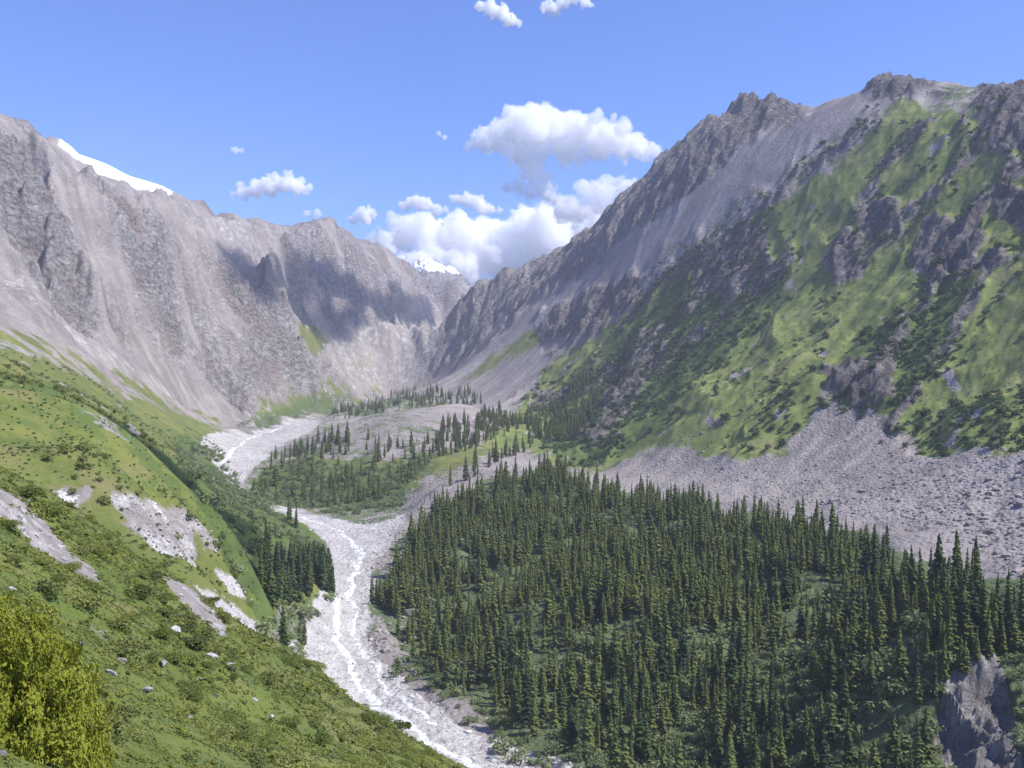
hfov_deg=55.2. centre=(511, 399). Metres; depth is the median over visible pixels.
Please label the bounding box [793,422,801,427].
mountain shrub
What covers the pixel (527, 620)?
spruce
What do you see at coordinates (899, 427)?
mountain shrub
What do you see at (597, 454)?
mountain shrub
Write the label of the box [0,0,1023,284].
sky
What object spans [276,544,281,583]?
spruce
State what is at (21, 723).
shrub
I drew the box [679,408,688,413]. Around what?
mountain shrub
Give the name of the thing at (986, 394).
mountain shrub
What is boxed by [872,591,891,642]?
spruce
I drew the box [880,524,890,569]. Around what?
spruce
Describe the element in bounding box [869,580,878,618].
spruce
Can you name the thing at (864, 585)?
spruce
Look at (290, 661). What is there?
juniper shrub
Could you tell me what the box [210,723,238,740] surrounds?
shrub
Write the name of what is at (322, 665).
juniper shrub
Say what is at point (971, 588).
spruce
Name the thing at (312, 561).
spruce
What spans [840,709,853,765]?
spruce
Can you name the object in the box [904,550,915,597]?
spruce
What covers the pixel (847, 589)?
spruce
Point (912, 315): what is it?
mountain shrub
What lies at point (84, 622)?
shrub
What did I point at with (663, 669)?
spruce
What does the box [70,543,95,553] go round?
shrub
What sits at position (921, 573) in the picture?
spruce
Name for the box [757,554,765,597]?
spruce
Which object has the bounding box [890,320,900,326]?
mountain shrub
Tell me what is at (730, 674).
spruce
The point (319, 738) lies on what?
juniper shrub
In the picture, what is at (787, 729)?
spruce
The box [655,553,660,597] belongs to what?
spruce
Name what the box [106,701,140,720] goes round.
shrub
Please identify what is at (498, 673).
spruce
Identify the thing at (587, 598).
spruce
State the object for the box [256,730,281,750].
juniper shrub
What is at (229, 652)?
shrub
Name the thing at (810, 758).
spruce
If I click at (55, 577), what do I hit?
juniper shrub
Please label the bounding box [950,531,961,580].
spruce
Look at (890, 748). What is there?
spruce
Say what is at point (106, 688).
shrub
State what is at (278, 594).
spruce
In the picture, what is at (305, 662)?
juniper shrub
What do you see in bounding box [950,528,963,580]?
spruce
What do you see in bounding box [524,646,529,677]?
spruce
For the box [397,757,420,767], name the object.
juniper shrub
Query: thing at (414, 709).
river boulders
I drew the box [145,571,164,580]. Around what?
shrub
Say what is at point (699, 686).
spruce
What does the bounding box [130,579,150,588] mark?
juniper shrub
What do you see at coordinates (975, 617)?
spruce
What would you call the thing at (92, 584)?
juniper shrub
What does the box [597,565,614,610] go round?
spruce
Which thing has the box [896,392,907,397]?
mountain shrub
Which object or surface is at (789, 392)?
mountain shrub
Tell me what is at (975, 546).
spruce
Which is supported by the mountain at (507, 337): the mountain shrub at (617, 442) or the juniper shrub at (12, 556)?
the mountain shrub at (617, 442)
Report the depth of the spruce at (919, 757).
361.36 m
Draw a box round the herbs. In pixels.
[0,464,464,767]
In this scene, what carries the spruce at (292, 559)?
on the hillside
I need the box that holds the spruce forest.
[251,370,1023,767]
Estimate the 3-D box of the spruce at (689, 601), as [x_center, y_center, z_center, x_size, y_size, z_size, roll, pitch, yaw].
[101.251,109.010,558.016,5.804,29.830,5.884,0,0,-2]
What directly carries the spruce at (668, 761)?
on the forest terrace
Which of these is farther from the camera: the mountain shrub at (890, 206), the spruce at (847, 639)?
the mountain shrub at (890, 206)
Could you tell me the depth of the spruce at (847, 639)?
452.63 m
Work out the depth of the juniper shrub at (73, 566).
85.88 m
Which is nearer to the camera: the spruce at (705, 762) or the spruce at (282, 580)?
the spruce at (705, 762)
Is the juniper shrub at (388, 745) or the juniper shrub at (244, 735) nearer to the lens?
the juniper shrub at (244, 735)
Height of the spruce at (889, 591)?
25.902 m
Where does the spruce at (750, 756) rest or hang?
on the forest terrace
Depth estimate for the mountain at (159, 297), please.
2066.13 m
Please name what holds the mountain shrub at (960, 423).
on the mountain at (507, 337)
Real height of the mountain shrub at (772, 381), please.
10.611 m
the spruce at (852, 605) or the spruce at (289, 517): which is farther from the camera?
the spruce at (289, 517)
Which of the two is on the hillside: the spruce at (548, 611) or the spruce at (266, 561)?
the spruce at (266, 561)
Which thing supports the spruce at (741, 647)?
on the forest terrace
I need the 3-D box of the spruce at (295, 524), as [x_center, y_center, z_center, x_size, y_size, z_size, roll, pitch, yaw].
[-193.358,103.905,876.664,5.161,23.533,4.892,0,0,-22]
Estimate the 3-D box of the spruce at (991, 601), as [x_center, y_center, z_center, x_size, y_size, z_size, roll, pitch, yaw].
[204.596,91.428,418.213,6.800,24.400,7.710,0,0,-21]
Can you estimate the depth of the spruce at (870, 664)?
420.60 m
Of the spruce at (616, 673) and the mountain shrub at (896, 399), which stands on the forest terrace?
the spruce at (616, 673)
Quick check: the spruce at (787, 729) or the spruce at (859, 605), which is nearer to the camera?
the spruce at (787, 729)
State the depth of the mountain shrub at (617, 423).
1360.98 m
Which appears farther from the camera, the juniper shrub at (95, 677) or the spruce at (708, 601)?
the spruce at (708, 601)
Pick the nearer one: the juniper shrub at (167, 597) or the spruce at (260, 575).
the juniper shrub at (167, 597)
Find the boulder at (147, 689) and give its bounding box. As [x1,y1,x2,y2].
[142,686,152,692]
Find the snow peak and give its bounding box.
[412,258,473,286]
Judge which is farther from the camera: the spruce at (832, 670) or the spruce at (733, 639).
the spruce at (733, 639)
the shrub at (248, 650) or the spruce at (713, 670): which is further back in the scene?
the spruce at (713, 670)
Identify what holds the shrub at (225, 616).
on the slope
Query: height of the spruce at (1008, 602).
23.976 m
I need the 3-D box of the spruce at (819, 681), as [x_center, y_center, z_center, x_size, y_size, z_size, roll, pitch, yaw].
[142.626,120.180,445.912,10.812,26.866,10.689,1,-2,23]
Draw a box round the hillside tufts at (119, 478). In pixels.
[0,367,285,620]
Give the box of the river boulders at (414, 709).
[224,470,581,767]
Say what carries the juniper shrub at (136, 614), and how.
on the slope
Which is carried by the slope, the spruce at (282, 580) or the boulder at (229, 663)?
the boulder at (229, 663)
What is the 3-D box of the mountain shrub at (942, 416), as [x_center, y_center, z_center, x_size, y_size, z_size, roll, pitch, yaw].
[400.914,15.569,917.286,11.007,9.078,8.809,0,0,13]
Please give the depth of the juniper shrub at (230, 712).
75.57 m
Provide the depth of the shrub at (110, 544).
111.46 m
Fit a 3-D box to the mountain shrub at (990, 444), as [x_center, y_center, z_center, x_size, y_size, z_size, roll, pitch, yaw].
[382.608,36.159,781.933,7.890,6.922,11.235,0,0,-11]
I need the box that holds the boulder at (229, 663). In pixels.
[224,662,236,669]
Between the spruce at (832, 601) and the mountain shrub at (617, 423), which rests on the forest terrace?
the spruce at (832, 601)
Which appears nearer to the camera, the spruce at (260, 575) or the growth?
the growth
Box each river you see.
[219,427,282,478]
[301,517,480,767]
[349,600,437,725]
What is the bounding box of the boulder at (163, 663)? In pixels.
[159,660,167,667]
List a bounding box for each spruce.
[256,552,268,592]
[263,518,272,563]
[263,541,268,578]
[265,555,279,608]
[267,525,273,561]
[272,542,281,591]
[274,559,281,601]
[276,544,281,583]
[277,603,291,646]
[279,560,283,596]
[279,610,287,645]
[280,541,287,568]
[280,548,290,599]
[282,563,289,600]
[284,496,293,523]
[286,541,291,572]
[287,539,296,573]
[287,574,293,605]
[288,563,297,600]
[289,550,297,588]
[293,504,298,527]
[293,537,297,569]
[295,544,303,579]
[295,565,304,601]
[297,552,304,586]
[297,621,301,641]
[301,546,308,577]
[301,620,307,644]
[303,548,314,584]
[305,563,313,595]
[306,560,313,587]
[311,547,314,577]
[313,543,318,581]
[317,549,320,584]
[317,551,325,590]
[319,556,328,590]
[322,544,327,558]
[325,558,329,589]
[327,556,330,584]
[328,555,335,582]
[328,565,334,594]
[430,614,437,658]
[440,637,452,687]
[457,611,465,658]
[459,611,471,653]
[475,637,484,685]
[493,630,508,677]
[496,647,504,694]
[497,610,508,655]
[504,638,518,684]
[507,670,520,726]
[515,648,530,691]
[518,665,532,726]
[522,594,530,639]
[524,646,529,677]
[541,582,553,629]
[556,671,566,721]
[562,700,579,752]
[564,648,578,707]
[576,652,593,710]
[578,692,594,750]
[581,568,587,603]
[583,571,597,615]
[583,575,594,623]
[590,564,597,610]
[590,638,602,686]
[591,629,601,672]
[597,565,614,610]
[597,663,608,721]
[605,620,626,675]
[606,677,619,723]
[607,717,621,767]
[609,628,623,676]
[612,649,620,690]
[617,736,633,767]
[618,668,631,702]
[619,665,627,716]
[627,629,638,686]
[630,663,637,705]
[632,713,644,765]
[636,666,646,711]
[640,695,649,736]
[640,719,655,767]
[641,619,653,670]
[646,577,654,626]
[648,683,657,733]
[653,627,667,682]
[653,662,661,707]
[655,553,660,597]
[658,735,667,767]
[663,608,674,659]
[665,742,671,767]
[670,675,679,726]
[671,739,684,767]
[672,588,680,637]
[675,621,691,677]
[685,566,695,614]
[694,657,705,704]
[700,547,707,593]
[702,749,709,767]
[705,578,711,623]
[707,696,724,759]
[709,643,721,695]
[709,715,723,767]
[713,736,722,767]
[718,688,726,735]
[721,729,737,767]
[723,643,739,701]
[723,685,735,747]
[723,746,734,767]
[726,719,735,754]
[727,615,736,656]
[732,633,737,666]
[734,688,747,750]
[735,620,750,671]
[735,671,756,725]
[736,660,750,699]
[737,731,744,767]
[741,560,749,598]
[744,714,761,767]
[749,723,760,767]
[750,663,759,711]
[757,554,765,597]
[757,693,768,735]
[763,706,780,767]
[765,598,782,651]
[767,659,774,715]
[769,684,781,735]
[774,583,782,630]
[779,560,794,607]
[782,687,795,745]
[787,543,795,591]
[794,594,805,644]
[801,701,815,756]
[803,714,816,767]
[812,526,820,571]
[814,636,831,690]
[816,723,830,767]
[817,600,828,642]
[819,636,839,698]
[821,687,841,743]
[828,587,845,637]
[828,589,834,624]
[832,610,844,655]
[836,668,852,731]
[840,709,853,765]
[842,578,849,606]
[842,587,861,645]
[842,591,849,636]
[842,626,861,692]
[843,617,851,657]
[849,609,860,654]
[856,585,863,637]
[857,739,864,767]
[860,596,869,656]
[861,535,872,576]
[862,574,868,610]
[864,638,877,692]
[864,752,867,767]
[867,565,878,613]
[867,580,872,619]
[868,586,877,641]
[869,571,878,622]
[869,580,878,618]
[870,532,880,578]
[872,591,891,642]
[873,610,887,655]
[878,565,889,608]
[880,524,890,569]
[883,713,901,760]
[887,573,897,614]
[888,561,898,594]
[889,627,911,682]
[895,582,909,618]
[896,571,910,625]
[902,548,909,597]
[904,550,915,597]
[908,748,913,767]
[909,545,917,580]
[912,638,921,690]
[912,707,937,767]
[913,716,925,767]
[916,547,928,597]
[926,547,932,589]
[927,647,939,698]
[928,534,943,587]
[929,570,936,605]
[932,602,939,648]
[937,557,947,612]
[943,579,949,615]
[944,597,959,650]
[945,587,950,627]
[946,557,950,588]
[946,610,954,667]
[949,568,958,614]
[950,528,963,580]
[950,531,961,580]
[954,567,972,617]
[955,554,962,587]
[956,587,975,649]
[958,562,963,591]
[958,583,968,632]
[969,535,980,572]
[969,576,973,606]
[969,591,984,645]
[972,552,984,601]
[978,580,991,635]
[980,609,996,657]
[987,586,999,634]
[990,588,999,645]
[995,572,1002,635]
[1000,599,1023,652]
[1001,569,1012,628]
[1006,587,1021,637]
[1006,589,1010,618]
[1016,574,1023,638]
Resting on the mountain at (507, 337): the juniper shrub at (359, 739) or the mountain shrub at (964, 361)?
the mountain shrub at (964, 361)
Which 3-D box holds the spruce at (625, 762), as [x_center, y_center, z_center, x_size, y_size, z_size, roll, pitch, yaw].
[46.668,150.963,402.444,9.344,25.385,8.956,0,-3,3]
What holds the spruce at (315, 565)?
on the hillside
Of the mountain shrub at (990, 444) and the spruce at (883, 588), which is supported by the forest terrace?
the spruce at (883, 588)
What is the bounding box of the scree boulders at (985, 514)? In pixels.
[365,393,1023,662]
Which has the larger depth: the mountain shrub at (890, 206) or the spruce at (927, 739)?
the mountain shrub at (890, 206)
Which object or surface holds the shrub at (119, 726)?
on the slope
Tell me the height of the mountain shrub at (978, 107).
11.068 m
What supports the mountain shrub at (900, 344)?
on the mountain at (507, 337)
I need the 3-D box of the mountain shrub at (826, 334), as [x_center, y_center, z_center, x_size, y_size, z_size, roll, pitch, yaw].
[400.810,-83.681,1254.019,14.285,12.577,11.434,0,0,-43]
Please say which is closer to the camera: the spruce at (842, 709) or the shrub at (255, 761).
the shrub at (255, 761)
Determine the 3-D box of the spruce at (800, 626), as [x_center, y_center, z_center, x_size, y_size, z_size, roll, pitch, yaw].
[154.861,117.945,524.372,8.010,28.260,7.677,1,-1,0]
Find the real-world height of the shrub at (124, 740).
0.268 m
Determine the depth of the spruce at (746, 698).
452.13 m
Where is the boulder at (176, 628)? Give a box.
[171,625,180,632]
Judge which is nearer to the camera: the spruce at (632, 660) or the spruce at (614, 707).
the spruce at (614, 707)
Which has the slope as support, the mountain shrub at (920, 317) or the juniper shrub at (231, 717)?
the juniper shrub at (231, 717)
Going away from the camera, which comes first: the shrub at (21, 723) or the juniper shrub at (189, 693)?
the shrub at (21, 723)
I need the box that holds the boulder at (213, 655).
[206,652,217,658]
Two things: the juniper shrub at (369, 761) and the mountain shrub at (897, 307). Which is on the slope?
the juniper shrub at (369, 761)
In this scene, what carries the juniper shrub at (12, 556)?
on the slope
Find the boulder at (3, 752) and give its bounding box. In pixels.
[0,750,7,758]
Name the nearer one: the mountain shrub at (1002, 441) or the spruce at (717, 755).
the spruce at (717, 755)
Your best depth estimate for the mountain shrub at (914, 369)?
1022.64 m
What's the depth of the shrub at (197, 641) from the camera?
92.39 m
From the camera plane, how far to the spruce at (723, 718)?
447.42 m
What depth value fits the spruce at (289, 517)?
884.22 m
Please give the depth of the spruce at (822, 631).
497.09 m
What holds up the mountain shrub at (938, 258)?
on the mountain at (507, 337)
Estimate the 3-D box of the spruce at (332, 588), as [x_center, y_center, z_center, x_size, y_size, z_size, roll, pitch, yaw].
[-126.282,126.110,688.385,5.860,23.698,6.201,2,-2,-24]
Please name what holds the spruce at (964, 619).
on the forest terrace
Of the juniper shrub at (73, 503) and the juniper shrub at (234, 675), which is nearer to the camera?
the juniper shrub at (234, 675)
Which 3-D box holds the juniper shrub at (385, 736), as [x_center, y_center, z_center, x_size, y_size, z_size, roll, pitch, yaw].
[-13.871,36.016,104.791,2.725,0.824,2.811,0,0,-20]
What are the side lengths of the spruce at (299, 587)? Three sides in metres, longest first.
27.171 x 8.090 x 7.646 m
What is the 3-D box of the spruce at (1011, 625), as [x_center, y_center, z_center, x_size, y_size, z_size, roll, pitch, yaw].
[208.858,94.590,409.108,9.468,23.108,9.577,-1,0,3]
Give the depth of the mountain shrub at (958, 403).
911.17 m
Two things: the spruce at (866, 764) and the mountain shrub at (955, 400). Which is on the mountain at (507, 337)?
the mountain shrub at (955, 400)
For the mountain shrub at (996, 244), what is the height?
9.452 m
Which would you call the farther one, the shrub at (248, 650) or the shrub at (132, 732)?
the shrub at (248, 650)
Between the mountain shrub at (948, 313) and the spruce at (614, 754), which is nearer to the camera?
the spruce at (614, 754)
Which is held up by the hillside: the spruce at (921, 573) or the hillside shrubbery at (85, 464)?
the hillside shrubbery at (85, 464)
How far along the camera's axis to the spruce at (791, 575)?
587.16 m
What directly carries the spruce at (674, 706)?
on the forest terrace
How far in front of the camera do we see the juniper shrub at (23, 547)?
81.94 m
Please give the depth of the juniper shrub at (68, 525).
105.37 m
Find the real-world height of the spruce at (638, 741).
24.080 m
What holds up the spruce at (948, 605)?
on the forest terrace
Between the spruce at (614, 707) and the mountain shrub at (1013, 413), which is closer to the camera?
the spruce at (614, 707)
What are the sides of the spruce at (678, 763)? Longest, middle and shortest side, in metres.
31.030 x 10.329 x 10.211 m
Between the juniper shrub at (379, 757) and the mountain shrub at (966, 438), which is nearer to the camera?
the juniper shrub at (379, 757)
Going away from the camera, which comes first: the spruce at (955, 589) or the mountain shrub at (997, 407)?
the spruce at (955, 589)
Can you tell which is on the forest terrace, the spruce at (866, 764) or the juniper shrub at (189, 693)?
the spruce at (866, 764)
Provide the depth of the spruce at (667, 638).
521.85 m
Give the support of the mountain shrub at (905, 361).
on the mountain at (507, 337)
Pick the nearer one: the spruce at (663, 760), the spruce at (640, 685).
the spruce at (663, 760)
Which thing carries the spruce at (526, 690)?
on the forest terrace
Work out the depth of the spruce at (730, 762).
396.02 m
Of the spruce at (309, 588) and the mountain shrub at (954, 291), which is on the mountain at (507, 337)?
the mountain shrub at (954, 291)
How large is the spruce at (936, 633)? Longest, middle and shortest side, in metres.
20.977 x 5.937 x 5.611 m
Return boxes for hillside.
[0,335,419,638]
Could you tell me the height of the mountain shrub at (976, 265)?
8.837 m
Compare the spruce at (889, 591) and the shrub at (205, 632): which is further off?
the spruce at (889, 591)
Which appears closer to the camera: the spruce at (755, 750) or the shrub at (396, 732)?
the shrub at (396, 732)
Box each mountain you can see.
[0,113,468,433]
[399,71,1023,479]
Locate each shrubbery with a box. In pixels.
[0,351,285,629]
[521,88,1023,467]
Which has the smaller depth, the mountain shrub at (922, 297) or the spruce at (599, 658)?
the spruce at (599, 658)
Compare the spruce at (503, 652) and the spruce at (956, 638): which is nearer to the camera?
the spruce at (956, 638)
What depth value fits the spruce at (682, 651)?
500.93 m
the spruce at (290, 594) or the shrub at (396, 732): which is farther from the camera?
the spruce at (290, 594)
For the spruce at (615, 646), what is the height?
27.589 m
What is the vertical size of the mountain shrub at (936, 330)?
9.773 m
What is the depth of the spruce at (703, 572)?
590.46 m
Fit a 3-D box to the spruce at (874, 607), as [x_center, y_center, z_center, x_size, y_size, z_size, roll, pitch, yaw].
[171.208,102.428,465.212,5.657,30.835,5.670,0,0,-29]
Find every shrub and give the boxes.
[0,517,24,528]
[5,554,29,561]
[12,714,57,733]
[16,484,43,495]
[19,546,29,551]
[24,499,71,518]
[31,579,65,595]
[33,556,53,564]
[51,573,67,579]
[60,523,83,527]
[60,561,83,571]
[65,501,77,506]
[65,590,104,607]
[67,670,106,687]
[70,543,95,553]
[76,619,95,629]
[83,580,101,588]
[85,514,96,518]
[86,717,128,738]
[87,674,114,681]
[88,543,122,554]
[94,681,114,694]
[97,585,115,591]
[103,533,113,538]
[104,542,123,550]
[106,618,132,629]
[106,643,143,660]
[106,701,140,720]
[111,733,129,744]
[116,636,151,651]
[117,612,141,619]
[123,584,160,598]
[127,727,146,740]
[128,611,152,621]
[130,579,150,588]
[134,570,151,575]
[142,651,162,660]
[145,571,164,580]
[148,665,163,674]
[149,626,176,637]
[155,591,179,601]
[155,607,174,614]
[162,649,188,661]
[171,609,200,622]
[175,622,197,631]
[175,649,201,664]
[175,679,214,694]
[176,686,204,701]
[179,606,193,611]
[180,753,200,765]
[181,635,207,646]
[182,700,202,711]
[189,650,206,654]
[198,629,214,635]
[199,641,225,653]
[200,660,218,667]
[205,596,220,601]
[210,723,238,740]
[215,611,232,621]
[215,708,241,721]
[217,713,238,722]
[221,647,240,657]
[221,655,247,668]
[228,672,239,678]
[229,721,259,746]
[235,740,256,751]
[239,664,254,672]
[244,751,286,767]
[246,648,256,653]
[255,636,267,641]
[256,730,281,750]
[259,671,294,688]
[260,646,271,650]
[271,751,313,767]
[273,646,290,652]
[274,692,283,701]
[280,714,304,726]
[282,651,308,668]
[299,659,316,665]
[299,760,320,767]
[307,715,325,726]
[307,729,334,746]
[312,672,324,677]
[314,660,326,670]
[336,731,348,739]
[338,743,350,751]
[339,754,365,766]
[353,735,380,748]
[359,710,394,726]
[361,755,379,767]
[369,753,387,764]
[370,739,400,753]
[373,731,395,740]
[391,730,403,738]
[392,719,412,730]
[395,734,420,754]
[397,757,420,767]
[404,752,431,767]
[420,748,439,758]
[582,435,594,441]
[584,441,595,447]
[593,451,601,457]
[612,420,622,426]
[613,437,620,444]
[614,433,625,437]
[633,402,640,408]
[643,402,654,409]
[657,399,666,405]
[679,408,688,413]
[709,364,719,369]
[719,412,730,419]
[738,332,748,336]
[747,428,759,435]
[762,405,771,410]
[768,424,776,429]
[770,377,781,384]
[777,438,785,446]
[783,389,795,396]
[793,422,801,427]
[805,365,818,370]
[821,331,829,338]
[832,393,838,398]
[856,338,868,343]
[857,329,868,336]
[863,324,873,329]
[875,347,887,353]
[884,317,893,325]
[887,204,894,210]
[889,397,902,404]
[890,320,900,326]
[891,423,904,430]
[893,305,901,313]
[893,341,905,347]
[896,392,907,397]
[902,355,915,364]
[904,312,918,319]
[910,367,919,372]
[913,375,922,379]
[914,315,923,319]
[914,420,925,431]
[915,451,926,454]
[918,295,931,302]
[919,165,927,170]
[919,407,934,415]
[920,279,929,283]
[924,368,933,374]
[925,342,936,348]
[928,428,939,435]
[930,303,938,309]
[933,370,942,377]
[934,327,940,332]
[935,255,943,261]
[935,352,943,358]
[935,412,944,420]
[935,442,944,451]
[937,450,949,455]
[943,310,954,316]
[943,351,950,356]
[944,327,952,335]
[947,396,959,404]
[949,288,960,294]
[952,401,962,406]
[955,413,971,421]
[955,421,966,427]
[958,359,968,363]
[959,407,973,414]
[963,435,971,440]
[963,442,973,449]
[966,440,980,445]
[972,261,980,267]
[974,417,981,423]
[975,104,983,110]
[980,391,992,398]
[980,427,989,432]
[985,441,996,448]
[988,395,1005,404]
[989,404,1011,413]
[990,388,1002,393]
[993,241,1003,247]
[995,293,1005,299]
[995,424,1010,435]
[997,411,1009,416]
[998,96,1008,101]
[998,438,1006,444]
[1000,176,1009,182]
[1010,411,1020,416]
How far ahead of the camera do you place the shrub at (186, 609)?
112.81 m
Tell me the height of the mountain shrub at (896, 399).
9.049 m
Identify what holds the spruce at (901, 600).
on the forest terrace
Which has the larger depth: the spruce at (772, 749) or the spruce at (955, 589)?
the spruce at (955, 589)
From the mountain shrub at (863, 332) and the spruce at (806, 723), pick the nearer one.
the spruce at (806, 723)
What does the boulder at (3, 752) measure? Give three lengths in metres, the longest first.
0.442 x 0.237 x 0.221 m
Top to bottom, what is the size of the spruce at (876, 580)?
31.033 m
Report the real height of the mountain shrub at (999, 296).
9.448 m
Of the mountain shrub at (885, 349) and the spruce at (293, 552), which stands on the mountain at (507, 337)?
the mountain shrub at (885, 349)
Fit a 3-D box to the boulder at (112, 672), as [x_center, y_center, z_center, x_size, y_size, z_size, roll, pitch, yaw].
[-24.061,16.403,58.916,0.747,0.354,0.400,28,-14,-23]
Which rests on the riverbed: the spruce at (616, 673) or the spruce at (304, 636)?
the spruce at (304, 636)
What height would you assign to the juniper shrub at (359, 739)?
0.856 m
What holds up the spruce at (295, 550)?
on the hillside
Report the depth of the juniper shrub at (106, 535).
123.31 m
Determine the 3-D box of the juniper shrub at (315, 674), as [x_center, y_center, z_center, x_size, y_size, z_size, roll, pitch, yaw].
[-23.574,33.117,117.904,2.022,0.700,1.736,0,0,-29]
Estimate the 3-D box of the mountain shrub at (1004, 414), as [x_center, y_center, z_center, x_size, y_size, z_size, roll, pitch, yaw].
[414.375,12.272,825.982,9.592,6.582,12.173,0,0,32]
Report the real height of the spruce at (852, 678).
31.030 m
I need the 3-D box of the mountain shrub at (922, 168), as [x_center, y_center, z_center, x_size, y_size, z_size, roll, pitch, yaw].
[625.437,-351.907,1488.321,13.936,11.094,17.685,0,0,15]
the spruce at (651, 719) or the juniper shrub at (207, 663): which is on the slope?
the juniper shrub at (207, 663)
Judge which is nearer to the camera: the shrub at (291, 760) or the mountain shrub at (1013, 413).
the shrub at (291, 760)
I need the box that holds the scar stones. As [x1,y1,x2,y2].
[58,489,296,651]
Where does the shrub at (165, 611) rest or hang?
on the slope
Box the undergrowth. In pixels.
[173,402,1023,767]
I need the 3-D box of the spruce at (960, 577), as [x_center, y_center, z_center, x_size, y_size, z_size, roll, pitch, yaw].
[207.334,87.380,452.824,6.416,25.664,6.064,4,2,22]
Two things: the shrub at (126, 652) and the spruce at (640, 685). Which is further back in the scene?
the spruce at (640, 685)
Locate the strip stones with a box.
[0,493,223,634]
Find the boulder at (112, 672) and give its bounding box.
[106,669,117,675]
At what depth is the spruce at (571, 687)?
496.74 m
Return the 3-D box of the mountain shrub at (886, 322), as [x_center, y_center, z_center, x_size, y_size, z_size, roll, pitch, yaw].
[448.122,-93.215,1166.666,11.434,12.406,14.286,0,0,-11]
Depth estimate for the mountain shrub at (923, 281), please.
1201.24 m
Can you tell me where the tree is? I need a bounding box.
[0,589,118,767]
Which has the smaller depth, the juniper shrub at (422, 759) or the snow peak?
the juniper shrub at (422, 759)
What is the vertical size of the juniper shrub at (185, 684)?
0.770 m
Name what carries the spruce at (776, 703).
on the forest terrace
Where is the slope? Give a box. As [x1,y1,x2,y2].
[0,472,465,767]
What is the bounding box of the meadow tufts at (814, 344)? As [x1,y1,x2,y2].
[524,107,1023,459]
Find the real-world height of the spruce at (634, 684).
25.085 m
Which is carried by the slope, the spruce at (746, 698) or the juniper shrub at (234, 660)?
the juniper shrub at (234, 660)
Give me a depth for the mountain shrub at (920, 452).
865.51 m
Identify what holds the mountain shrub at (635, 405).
on the mountain at (507, 337)
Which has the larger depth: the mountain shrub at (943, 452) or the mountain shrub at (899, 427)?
the mountain shrub at (899, 427)
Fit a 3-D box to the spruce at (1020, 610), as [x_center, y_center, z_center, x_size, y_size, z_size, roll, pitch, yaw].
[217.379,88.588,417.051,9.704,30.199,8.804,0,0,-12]
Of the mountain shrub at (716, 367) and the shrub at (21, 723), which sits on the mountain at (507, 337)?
the mountain shrub at (716, 367)
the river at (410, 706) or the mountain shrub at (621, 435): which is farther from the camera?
the mountain shrub at (621, 435)
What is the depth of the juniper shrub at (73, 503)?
138.65 m
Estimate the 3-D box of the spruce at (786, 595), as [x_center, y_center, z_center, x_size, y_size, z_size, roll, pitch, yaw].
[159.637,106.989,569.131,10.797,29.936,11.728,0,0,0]
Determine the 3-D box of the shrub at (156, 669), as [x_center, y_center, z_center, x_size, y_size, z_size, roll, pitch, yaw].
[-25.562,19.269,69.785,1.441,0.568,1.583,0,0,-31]
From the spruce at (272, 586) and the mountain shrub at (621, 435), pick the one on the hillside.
the spruce at (272, 586)
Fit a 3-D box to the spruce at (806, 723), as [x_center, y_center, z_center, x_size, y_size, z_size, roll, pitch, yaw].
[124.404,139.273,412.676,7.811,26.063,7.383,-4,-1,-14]
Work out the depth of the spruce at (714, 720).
435.95 m
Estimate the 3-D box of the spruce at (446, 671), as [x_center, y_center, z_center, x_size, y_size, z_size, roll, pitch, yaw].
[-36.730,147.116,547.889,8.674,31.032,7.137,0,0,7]
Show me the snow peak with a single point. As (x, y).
(428, 268)
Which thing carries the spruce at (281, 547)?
on the hillside
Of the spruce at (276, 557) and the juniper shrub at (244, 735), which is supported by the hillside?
the spruce at (276, 557)
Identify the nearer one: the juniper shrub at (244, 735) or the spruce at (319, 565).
the juniper shrub at (244, 735)
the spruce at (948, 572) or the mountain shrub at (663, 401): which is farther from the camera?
the mountain shrub at (663, 401)
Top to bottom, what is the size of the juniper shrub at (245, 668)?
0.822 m
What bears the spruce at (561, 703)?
on the forest terrace
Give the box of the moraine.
[252,404,502,512]
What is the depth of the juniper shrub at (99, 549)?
101.20 m
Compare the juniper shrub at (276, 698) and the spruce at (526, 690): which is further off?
the spruce at (526, 690)
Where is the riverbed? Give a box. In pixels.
[200,415,578,767]
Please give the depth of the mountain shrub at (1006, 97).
1487.47 m
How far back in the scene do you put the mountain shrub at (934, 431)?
881.76 m
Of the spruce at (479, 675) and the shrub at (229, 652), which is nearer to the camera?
the shrub at (229, 652)
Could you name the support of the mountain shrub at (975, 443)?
on the mountain at (507, 337)
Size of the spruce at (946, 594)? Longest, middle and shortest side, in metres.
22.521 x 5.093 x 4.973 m
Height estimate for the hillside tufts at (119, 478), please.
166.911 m
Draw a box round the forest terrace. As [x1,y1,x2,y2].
[143,390,1023,767]
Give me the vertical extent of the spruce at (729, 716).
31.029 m
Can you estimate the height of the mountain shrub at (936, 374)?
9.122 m
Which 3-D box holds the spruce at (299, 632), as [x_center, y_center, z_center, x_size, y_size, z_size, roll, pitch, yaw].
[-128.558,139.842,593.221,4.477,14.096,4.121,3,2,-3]
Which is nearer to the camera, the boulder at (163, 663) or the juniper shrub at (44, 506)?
the boulder at (163, 663)
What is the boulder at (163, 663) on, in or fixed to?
on the slope
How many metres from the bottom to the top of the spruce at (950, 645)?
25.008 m

